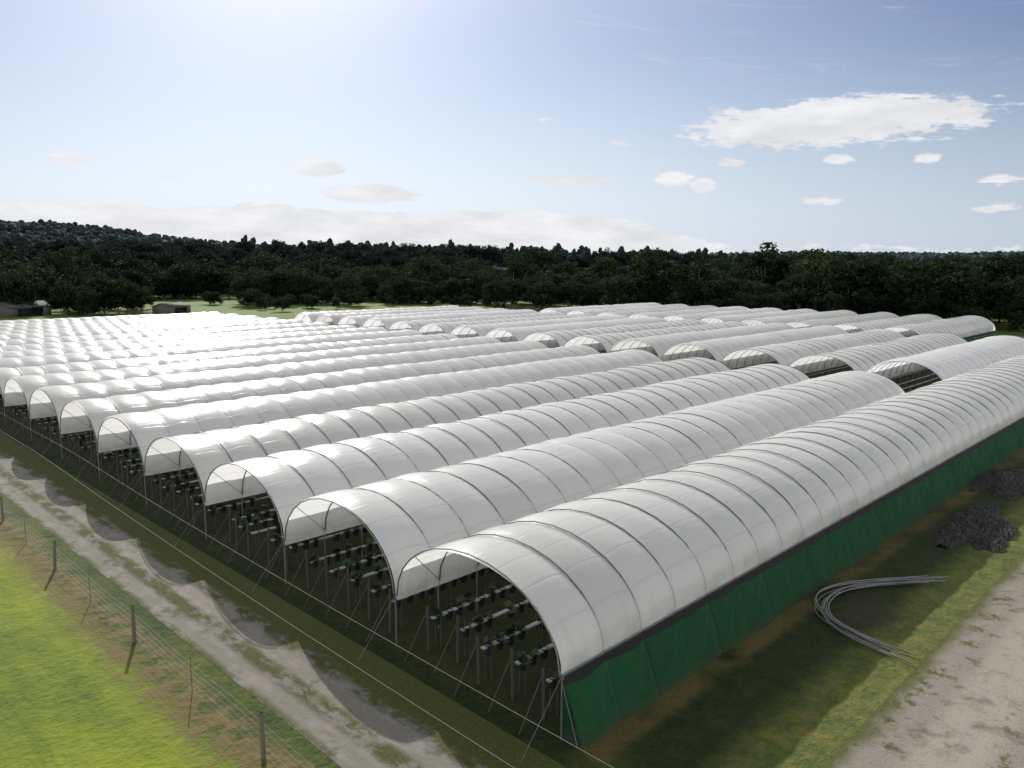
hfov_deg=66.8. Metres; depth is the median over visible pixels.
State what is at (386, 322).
polytunnel
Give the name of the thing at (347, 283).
tree
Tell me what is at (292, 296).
tree
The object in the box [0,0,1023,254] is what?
sky
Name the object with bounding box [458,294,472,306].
tree
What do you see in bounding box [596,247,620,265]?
forest tree
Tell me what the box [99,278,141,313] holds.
tree
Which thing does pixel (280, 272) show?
tree
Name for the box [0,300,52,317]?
farm shed
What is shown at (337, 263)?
forest tree
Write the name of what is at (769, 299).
tree
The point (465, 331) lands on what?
polytunnel
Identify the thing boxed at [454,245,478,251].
forest tree
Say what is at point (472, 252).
forest tree
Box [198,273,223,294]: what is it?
tree
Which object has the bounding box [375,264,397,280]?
tree
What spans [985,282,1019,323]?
tree
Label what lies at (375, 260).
forest tree
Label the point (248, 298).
tree
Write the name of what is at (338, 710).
dirt track
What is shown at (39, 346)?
polytunnel
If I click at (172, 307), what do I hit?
farm shed
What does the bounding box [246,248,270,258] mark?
forest tree
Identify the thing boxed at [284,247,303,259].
forest tree
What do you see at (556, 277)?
tree
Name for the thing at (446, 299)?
tree
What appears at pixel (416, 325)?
polytunnel
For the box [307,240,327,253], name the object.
forest tree
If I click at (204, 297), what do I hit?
tree
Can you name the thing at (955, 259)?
forest tree
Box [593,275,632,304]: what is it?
tree
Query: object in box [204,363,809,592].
polytunnel
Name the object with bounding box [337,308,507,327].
polytunnel
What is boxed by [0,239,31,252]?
forest tree
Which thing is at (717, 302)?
tree
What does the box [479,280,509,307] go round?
tree
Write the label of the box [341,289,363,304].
tree
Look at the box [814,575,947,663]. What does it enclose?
spare hoop bundle
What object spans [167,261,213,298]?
tree
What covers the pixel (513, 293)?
tree
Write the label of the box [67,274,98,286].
tree
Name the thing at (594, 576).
polytunnel
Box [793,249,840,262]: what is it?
tree
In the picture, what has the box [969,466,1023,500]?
debris pile
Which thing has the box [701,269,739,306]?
tree
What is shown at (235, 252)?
forest tree
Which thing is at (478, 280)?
tree
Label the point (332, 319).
polytunnel
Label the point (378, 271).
tree
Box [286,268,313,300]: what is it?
tree
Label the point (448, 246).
forest tree
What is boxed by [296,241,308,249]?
forest tree
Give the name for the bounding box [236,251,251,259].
forest tree
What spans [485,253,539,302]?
tree
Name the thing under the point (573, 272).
tree
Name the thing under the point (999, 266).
tree
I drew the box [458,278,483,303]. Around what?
tree
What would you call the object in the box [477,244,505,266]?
forest tree
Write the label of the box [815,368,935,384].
table top
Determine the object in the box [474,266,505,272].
tree
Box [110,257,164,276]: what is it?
forest tree
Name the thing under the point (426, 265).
tree
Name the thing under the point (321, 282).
tree
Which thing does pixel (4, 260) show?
tree
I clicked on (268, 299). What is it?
tree
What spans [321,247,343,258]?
forest tree
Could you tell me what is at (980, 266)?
tree
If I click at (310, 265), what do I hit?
tree
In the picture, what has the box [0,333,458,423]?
polytunnel
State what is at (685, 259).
forest tree
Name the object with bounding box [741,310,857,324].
polytunnel
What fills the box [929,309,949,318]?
tree
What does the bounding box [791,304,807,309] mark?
tree
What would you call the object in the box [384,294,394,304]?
tree
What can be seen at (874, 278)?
tree
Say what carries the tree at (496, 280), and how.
on the ground
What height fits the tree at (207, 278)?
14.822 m
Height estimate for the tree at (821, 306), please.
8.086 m
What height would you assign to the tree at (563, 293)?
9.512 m
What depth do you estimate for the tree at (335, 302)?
254.32 m
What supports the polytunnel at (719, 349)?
on the ground
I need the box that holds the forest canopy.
[0,219,1023,262]
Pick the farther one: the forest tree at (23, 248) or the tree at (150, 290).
the forest tree at (23, 248)
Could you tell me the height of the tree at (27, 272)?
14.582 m
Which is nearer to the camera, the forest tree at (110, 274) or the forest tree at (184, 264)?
the forest tree at (110, 274)
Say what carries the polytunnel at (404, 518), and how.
on the ground
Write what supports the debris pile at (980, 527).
on the ground
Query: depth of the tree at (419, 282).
291.06 m
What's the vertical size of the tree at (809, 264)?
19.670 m
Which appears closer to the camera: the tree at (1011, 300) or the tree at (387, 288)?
the tree at (1011, 300)
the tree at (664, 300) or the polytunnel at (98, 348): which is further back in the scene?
the tree at (664, 300)
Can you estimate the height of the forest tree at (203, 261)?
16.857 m
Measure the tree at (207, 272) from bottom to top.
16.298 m
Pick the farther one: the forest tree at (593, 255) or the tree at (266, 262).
the forest tree at (593, 255)
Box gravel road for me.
[822,552,1023,767]
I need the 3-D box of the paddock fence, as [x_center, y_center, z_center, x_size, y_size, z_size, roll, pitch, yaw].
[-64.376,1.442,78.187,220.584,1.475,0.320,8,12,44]
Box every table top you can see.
[0,398,28,423]
[1,408,57,439]
[28,420,95,455]
[60,436,141,477]
[101,454,199,502]
[142,478,271,536]
[209,504,368,578]
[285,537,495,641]
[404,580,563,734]
[806,365,851,377]
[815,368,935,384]
[898,373,938,391]
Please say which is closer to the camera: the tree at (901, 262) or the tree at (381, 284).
the tree at (901, 262)
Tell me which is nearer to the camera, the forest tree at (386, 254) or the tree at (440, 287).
the tree at (440, 287)
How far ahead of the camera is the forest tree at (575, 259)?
668.89 m
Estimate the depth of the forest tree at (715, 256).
490.39 m
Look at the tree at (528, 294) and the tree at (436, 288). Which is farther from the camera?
the tree at (436, 288)
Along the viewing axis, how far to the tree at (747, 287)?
216.56 m
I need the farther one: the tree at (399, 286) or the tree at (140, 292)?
the tree at (399, 286)
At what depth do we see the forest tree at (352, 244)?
809.26 m
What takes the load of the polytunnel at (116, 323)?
on the ground
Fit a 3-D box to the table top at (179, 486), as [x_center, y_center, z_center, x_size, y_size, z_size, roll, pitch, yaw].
[0.551,3.790,61.209,6.588,1.804,55.244,8,12,44]
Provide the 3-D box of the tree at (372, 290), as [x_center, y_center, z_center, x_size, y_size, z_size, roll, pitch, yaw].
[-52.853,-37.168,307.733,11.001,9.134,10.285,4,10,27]
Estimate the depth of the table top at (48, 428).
59.05 m
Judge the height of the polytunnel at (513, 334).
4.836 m
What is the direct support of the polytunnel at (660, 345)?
on the ground
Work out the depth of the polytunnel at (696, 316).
154.79 m
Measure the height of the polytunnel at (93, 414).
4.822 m
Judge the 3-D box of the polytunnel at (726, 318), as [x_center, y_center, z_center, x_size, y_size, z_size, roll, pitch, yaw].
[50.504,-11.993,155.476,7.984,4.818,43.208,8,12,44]
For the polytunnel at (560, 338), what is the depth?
116.35 m
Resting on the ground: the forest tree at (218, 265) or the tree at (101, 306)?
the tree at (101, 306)
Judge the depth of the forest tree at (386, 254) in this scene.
553.41 m
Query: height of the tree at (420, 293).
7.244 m
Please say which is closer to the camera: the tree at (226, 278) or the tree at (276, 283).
the tree at (276, 283)
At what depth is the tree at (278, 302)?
238.49 m
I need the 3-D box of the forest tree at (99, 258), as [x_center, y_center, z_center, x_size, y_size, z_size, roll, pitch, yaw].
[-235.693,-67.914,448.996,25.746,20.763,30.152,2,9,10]
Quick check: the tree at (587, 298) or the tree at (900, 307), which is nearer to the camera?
the tree at (900, 307)
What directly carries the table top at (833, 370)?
on the ground
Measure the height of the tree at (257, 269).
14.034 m
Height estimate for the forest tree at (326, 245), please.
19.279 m
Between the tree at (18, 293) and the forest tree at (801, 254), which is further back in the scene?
the forest tree at (801, 254)
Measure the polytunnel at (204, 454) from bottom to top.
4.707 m
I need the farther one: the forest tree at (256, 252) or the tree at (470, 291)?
the forest tree at (256, 252)
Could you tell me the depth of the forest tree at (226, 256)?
589.24 m
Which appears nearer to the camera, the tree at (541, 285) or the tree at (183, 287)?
the tree at (541, 285)
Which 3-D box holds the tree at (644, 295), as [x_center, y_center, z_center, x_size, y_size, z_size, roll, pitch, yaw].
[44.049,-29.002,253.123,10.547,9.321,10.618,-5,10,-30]
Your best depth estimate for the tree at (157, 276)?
323.28 m
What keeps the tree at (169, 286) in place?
on the ground
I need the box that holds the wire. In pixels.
[0,412,612,767]
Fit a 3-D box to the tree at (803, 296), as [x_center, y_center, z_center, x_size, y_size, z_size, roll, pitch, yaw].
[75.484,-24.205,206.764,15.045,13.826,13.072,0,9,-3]
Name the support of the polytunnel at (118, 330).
on the ground
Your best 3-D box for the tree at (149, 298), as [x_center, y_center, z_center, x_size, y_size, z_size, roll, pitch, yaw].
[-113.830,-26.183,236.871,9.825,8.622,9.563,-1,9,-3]
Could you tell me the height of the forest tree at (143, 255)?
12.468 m
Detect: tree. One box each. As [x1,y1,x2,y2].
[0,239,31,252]
[0,253,34,271]
[0,261,37,295]
[0,265,29,300]
[0,271,40,307]
[0,272,45,310]
[6,246,50,270]
[8,264,45,301]
[13,245,27,253]
[21,248,52,259]
[25,261,63,299]
[29,239,48,248]
[35,245,92,285]
[40,238,75,253]
[40,256,92,270]
[45,293,75,313]
[46,278,76,314]
[65,238,82,248]
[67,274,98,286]
[68,286,97,314]
[70,245,103,256]
[71,253,105,270]
[71,277,125,313]
[71,289,103,315]
[78,264,103,273]
[83,248,125,269]
[83,272,120,307]
[85,267,121,279]
[99,258,162,273]
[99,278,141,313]
[107,278,145,312]
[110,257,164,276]
[112,240,129,249]
[115,269,154,288]
[123,285,149,312]
[126,241,164,253]
[128,284,158,311]
[131,251,143,257]
[136,252,158,261]
[140,286,157,305]
[141,249,179,269]
[143,273,169,298]
[150,273,179,299]
[160,269,192,298]
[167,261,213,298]
[168,276,196,296]
[173,260,196,271]
[177,270,205,298]
[180,241,217,255]
[192,248,221,261]
[193,258,217,269]
[194,265,227,292]
[197,290,219,301]
[198,262,227,293]
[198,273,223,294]
[207,291,222,304]
[208,259,225,268]
[211,270,242,298]
[217,253,235,262]
[225,248,239,259]
[227,270,272,304]
[229,276,256,298]
[232,239,255,252]
[235,250,290,273]
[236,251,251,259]
[236,288,269,307]
[242,287,263,306]
[243,267,267,276]
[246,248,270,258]
[254,266,292,296]
[255,297,268,309]
[261,239,290,248]
[262,242,286,255]
[264,295,274,307]
[266,270,298,298]
[269,296,292,311]
[273,245,300,262]
[274,277,308,303]
[279,270,322,303]
[283,293,297,306]
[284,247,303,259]
[286,253,329,268]
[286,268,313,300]
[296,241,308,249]
[297,259,343,275]
[299,293,310,307]
[302,247,318,253]
[304,276,335,303]
[304,294,319,307]
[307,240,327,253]
[307,243,338,249]
[317,290,333,304]
[318,265,350,283]
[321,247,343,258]
[326,258,351,271]
[330,272,369,300]
[331,297,340,308]
[334,243,351,251]
[334,249,358,260]
[340,240,356,247]
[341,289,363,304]
[345,246,364,256]
[347,290,367,307]
[354,251,386,267]
[356,273,382,298]
[357,244,371,250]
[360,266,389,280]
[361,246,404,261]
[365,279,385,301]
[371,243,391,250]
[371,245,389,251]
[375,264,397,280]
[375,284,398,304]
[378,280,395,288]
[381,275,413,303]
[384,255,410,266]
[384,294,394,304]
[395,242,421,253]
[396,295,407,303]
[397,261,420,273]
[399,255,455,284]
[402,245,421,258]
[402,295,413,304]
[403,282,420,303]
[409,278,437,297]
[413,285,435,304]
[421,247,443,258]
[426,296,436,305]
[429,285,444,299]
[435,285,453,302]
[437,243,456,251]
[437,248,456,256]
[439,277,464,299]
[441,295,450,304]
[443,285,461,300]
[449,295,460,305]
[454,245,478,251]
[454,257,490,271]
[457,243,483,258]
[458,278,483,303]
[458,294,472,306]
[460,275,490,303]
[460,287,480,300]
[468,271,491,277]
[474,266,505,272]
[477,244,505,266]
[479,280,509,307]
[482,279,510,304]
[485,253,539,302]
[495,246,508,252]
[497,277,525,306]
[511,246,557,282]
[515,271,556,306]
[520,283,549,309]
[525,280,556,308]
[533,269,570,287]
[546,281,586,306]
[551,261,580,276]
[566,257,585,267]
[569,268,580,273]
[573,259,590,268]
[578,283,604,305]
[580,292,592,305]
[585,270,615,304]
[587,251,600,265]
[590,255,620,275]
[591,256,609,263]
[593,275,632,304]
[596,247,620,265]
[597,276,637,304]
[615,266,632,275]
[616,252,638,262]
[622,246,674,295]
[624,257,632,265]
[631,281,664,302]
[631,289,643,302]
[647,285,671,304]
[655,263,701,297]
[656,249,669,259]
[657,254,734,305]
[662,251,680,258]
[669,253,684,260]
[671,279,730,306]
[673,251,702,265]
[691,253,725,265]
[697,255,720,268]
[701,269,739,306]
[703,299,723,306]
[704,275,737,306]
[710,257,754,276]
[721,289,760,306]
[722,256,755,268]
[723,291,763,306]
[727,264,744,281]
[730,281,762,296]
[733,250,749,260]
[739,241,790,287]
[743,300,762,308]
[754,249,799,277]
[754,259,799,287]
[754,283,783,305]
[760,291,791,308]
[766,268,823,308]
[770,302,789,310]
[783,248,831,292]
[785,249,810,259]
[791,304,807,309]
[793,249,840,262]
[809,255,853,307]
[810,291,845,311]
[815,277,881,313]
[817,263,897,311]
[834,255,902,313]
[840,252,866,264]
[867,251,921,266]
[867,256,986,316]
[884,257,912,297]
[892,306,906,316]
[899,292,946,316]
[908,256,998,313]
[922,274,984,317]
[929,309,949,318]
[937,254,965,263]
[951,261,990,280]
[952,305,997,320]
[976,252,1023,283]
[978,275,1023,327]
[982,252,1006,264]
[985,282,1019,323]
[1006,311,1023,331]
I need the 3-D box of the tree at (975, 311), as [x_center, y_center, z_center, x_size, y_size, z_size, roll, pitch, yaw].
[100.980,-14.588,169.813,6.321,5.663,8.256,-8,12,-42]
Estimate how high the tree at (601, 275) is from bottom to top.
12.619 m
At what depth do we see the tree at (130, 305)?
231.08 m
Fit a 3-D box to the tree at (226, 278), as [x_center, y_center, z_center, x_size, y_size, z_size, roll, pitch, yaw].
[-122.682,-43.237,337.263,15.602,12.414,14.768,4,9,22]
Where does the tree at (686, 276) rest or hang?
on the ground
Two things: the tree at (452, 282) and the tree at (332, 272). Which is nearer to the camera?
the tree at (452, 282)
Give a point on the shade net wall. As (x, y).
(609, 691)
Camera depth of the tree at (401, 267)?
394.34 m
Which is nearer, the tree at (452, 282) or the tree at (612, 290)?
the tree at (612, 290)
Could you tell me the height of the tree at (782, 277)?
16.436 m
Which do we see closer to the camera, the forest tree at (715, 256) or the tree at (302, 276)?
the tree at (302, 276)
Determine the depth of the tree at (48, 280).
259.77 m
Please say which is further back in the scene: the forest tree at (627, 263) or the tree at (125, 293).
the forest tree at (627, 263)
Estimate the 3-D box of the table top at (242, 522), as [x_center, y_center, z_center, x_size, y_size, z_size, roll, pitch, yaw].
[6.246,4.649,55.527,6.373,1.803,55.372,8,12,44]
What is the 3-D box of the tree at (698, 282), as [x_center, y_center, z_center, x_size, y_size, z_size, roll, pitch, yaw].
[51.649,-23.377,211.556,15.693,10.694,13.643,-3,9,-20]
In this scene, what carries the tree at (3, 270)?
on the ground
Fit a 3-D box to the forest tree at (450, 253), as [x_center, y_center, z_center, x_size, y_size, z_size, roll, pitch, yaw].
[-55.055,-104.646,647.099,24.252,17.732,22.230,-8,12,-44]
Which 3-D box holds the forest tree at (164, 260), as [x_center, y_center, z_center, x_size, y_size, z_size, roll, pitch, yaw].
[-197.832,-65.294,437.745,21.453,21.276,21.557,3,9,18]
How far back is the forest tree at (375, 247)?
694.53 m
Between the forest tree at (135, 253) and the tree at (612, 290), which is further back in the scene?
the forest tree at (135, 253)
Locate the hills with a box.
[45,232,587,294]
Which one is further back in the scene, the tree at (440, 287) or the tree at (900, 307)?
the tree at (440, 287)
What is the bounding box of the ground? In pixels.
[0,294,1023,767]
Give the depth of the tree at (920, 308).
174.33 m
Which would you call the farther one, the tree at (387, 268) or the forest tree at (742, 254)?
the forest tree at (742, 254)
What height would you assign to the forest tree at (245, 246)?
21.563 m
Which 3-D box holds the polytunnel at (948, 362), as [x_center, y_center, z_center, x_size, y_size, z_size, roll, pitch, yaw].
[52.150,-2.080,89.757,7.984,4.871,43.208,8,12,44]
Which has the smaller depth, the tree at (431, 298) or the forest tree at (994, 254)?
the tree at (431, 298)
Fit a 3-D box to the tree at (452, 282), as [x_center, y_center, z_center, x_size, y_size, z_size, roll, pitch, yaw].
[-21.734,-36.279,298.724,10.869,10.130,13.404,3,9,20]
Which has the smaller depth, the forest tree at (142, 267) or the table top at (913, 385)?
the table top at (913, 385)
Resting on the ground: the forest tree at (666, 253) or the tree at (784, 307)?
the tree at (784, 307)
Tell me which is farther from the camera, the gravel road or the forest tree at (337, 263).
the forest tree at (337, 263)
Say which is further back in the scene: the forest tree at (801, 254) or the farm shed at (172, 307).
the forest tree at (801, 254)
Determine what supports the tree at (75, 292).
on the ground
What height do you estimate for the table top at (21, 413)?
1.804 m
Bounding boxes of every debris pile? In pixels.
[934,504,1015,553]
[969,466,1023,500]
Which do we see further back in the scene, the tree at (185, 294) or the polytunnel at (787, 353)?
the tree at (185, 294)
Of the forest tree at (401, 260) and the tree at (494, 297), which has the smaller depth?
the tree at (494, 297)
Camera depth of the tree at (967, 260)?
176.65 m
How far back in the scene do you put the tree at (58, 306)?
224.15 m
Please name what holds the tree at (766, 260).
on the ground
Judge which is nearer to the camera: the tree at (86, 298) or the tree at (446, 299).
the tree at (86, 298)
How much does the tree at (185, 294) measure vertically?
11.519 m
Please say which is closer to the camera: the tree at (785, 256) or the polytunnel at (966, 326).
the polytunnel at (966, 326)
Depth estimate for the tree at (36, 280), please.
218.75 m
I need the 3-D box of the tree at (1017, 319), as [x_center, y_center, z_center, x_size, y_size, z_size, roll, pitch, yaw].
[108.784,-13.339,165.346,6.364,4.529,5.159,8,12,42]
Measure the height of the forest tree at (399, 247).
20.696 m
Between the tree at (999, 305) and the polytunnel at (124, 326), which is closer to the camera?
the polytunnel at (124, 326)
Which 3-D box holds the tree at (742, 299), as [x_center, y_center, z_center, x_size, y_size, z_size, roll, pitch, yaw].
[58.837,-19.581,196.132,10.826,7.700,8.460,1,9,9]
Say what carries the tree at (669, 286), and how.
on the ground
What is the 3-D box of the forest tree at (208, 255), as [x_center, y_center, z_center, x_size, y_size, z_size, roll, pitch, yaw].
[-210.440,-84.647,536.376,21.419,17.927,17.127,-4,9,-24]
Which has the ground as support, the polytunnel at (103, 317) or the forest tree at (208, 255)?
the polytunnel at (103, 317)
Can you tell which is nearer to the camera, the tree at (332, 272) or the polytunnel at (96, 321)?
the polytunnel at (96, 321)
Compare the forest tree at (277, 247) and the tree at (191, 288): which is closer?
the tree at (191, 288)
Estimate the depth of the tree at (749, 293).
214.09 m
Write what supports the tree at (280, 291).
on the ground
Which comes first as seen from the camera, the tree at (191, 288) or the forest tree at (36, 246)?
the tree at (191, 288)
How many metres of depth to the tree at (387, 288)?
282.98 m
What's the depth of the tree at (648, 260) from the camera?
252.59 m
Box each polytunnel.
[0,311,220,323]
[0,314,239,326]
[0,315,259,330]
[0,317,280,334]
[0,319,303,339]
[0,322,329,345]
[0,324,356,351]
[0,327,388,357]
[0,329,422,367]
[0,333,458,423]
[3,336,500,440]
[29,340,547,461]
[60,345,600,482]
[97,349,662,510]
[144,357,730,544]
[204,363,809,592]
[284,371,904,660]
[294,305,458,322]
[315,307,483,325]
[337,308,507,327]
[362,309,537,329]
[389,311,566,330]
[396,354,1023,761]
[418,313,595,334]
[450,315,629,347]
[485,317,666,351]
[523,319,706,346]
[540,302,660,313]
[564,321,747,352]
[567,304,687,315]
[597,305,717,316]
[610,323,795,358]
[629,306,748,317]
[661,325,847,368]
[664,308,783,320]
[700,309,817,323]
[721,329,904,375]
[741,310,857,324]
[785,312,898,328]
[789,332,966,386]
[834,314,942,332]
[866,335,1023,380]
[884,315,995,337]
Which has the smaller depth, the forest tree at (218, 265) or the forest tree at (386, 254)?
the forest tree at (218, 265)
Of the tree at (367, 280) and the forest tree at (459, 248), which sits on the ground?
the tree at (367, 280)
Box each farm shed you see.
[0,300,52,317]
[150,302,190,313]
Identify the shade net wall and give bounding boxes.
[562,331,1023,749]
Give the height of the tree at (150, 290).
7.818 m
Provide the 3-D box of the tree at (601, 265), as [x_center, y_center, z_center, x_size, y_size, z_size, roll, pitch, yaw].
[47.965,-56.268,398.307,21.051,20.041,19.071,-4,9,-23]
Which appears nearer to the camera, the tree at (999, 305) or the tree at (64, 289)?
the tree at (999, 305)
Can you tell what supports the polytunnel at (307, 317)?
on the ground
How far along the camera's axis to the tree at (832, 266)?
197.74 m
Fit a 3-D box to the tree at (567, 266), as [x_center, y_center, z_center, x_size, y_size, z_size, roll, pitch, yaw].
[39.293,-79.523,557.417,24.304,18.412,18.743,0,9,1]
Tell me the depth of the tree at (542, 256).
324.21 m
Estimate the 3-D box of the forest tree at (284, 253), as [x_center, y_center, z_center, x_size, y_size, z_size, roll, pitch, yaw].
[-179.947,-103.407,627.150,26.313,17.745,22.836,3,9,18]
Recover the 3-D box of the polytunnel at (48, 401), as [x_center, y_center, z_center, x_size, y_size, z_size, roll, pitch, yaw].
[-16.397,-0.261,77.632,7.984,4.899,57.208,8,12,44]
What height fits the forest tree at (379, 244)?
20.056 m
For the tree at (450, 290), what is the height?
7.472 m
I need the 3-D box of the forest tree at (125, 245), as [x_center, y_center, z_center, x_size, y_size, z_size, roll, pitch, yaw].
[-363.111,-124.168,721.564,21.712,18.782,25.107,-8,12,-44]
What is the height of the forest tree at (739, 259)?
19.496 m
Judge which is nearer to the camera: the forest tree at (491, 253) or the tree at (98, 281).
the tree at (98, 281)
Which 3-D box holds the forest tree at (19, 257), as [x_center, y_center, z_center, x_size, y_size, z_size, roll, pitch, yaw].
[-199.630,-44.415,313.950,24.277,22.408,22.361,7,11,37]
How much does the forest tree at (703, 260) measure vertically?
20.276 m
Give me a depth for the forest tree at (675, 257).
660.51 m
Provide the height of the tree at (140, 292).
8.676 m
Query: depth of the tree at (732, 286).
218.17 m
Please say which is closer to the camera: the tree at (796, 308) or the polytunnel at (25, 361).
the polytunnel at (25, 361)
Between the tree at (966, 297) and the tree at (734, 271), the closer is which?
the tree at (966, 297)
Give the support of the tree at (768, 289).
on the ground
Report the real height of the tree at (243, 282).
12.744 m
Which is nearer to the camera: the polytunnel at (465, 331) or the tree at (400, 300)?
the polytunnel at (465, 331)
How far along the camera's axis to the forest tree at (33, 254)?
474.35 m
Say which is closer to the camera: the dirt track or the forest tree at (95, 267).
the dirt track
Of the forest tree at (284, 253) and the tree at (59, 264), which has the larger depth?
the forest tree at (284, 253)
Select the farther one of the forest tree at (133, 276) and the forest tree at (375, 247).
the forest tree at (375, 247)
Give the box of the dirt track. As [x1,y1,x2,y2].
[0,432,565,767]
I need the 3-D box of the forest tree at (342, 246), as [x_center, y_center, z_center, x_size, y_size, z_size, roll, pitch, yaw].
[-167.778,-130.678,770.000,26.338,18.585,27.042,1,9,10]
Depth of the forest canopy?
1235.06 m
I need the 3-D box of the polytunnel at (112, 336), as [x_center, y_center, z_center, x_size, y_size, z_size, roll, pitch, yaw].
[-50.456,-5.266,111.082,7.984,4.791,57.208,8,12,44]
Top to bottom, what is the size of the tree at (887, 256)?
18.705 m
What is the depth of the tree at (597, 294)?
261.12 m
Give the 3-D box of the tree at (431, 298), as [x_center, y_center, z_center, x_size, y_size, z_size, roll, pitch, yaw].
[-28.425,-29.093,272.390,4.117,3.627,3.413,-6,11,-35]
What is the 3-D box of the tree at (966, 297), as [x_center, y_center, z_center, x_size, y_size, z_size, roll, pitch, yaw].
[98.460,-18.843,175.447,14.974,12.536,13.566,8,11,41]
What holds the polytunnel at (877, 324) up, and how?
on the ground
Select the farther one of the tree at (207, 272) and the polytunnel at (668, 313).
the tree at (207, 272)
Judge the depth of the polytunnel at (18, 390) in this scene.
73.41 m
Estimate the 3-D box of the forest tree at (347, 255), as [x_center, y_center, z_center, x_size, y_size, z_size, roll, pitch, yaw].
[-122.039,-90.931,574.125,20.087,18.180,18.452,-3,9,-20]
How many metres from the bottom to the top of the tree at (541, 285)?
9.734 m
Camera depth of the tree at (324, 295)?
279.61 m
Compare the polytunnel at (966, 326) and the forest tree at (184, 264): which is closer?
the polytunnel at (966, 326)
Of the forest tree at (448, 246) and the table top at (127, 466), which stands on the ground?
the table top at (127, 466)
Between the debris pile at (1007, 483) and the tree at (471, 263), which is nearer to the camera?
the debris pile at (1007, 483)
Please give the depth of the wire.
16.43 m
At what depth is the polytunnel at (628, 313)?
167.22 m
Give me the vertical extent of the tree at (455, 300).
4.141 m
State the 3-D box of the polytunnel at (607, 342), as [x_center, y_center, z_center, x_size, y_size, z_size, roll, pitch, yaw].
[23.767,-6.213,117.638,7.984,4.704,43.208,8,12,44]
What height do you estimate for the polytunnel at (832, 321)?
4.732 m
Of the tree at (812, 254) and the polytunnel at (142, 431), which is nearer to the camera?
the polytunnel at (142, 431)
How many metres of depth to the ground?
27.68 m
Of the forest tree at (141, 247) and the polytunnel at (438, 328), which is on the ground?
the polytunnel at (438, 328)
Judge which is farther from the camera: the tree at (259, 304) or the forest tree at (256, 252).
the forest tree at (256, 252)
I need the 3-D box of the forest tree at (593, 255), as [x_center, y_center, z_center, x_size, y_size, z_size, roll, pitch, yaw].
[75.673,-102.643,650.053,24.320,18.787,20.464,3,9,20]
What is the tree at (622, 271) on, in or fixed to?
on the ground
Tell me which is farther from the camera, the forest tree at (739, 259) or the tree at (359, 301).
the forest tree at (739, 259)
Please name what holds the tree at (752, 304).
on the ground
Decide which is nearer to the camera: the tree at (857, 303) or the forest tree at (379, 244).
the tree at (857, 303)
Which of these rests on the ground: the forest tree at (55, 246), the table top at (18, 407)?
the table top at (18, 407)
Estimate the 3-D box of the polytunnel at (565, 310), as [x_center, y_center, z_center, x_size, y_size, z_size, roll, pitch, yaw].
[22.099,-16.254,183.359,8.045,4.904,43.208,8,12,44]
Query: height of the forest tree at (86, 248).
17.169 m
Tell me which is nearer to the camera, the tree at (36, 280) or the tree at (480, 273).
the tree at (36, 280)
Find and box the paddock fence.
[0,496,314,767]
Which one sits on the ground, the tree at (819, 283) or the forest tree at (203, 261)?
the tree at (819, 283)
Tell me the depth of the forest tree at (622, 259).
617.70 m
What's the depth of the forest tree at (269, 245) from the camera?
702.16 m
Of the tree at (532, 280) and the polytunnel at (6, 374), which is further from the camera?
the tree at (532, 280)
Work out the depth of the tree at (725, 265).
310.84 m
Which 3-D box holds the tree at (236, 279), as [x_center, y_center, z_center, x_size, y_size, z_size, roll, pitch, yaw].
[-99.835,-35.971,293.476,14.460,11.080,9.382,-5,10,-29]
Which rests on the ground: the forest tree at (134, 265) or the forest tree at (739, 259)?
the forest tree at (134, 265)
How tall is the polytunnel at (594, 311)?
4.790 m
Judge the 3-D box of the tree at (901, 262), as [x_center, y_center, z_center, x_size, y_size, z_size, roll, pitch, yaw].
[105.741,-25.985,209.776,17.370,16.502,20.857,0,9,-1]
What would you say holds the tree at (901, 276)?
on the ground
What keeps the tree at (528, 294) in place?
on the ground
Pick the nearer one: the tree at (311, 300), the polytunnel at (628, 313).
the polytunnel at (628, 313)
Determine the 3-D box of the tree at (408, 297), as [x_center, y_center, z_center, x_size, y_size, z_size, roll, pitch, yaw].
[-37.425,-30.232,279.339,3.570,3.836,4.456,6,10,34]
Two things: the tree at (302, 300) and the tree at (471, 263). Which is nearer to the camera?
the tree at (302, 300)
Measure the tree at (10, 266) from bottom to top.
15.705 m

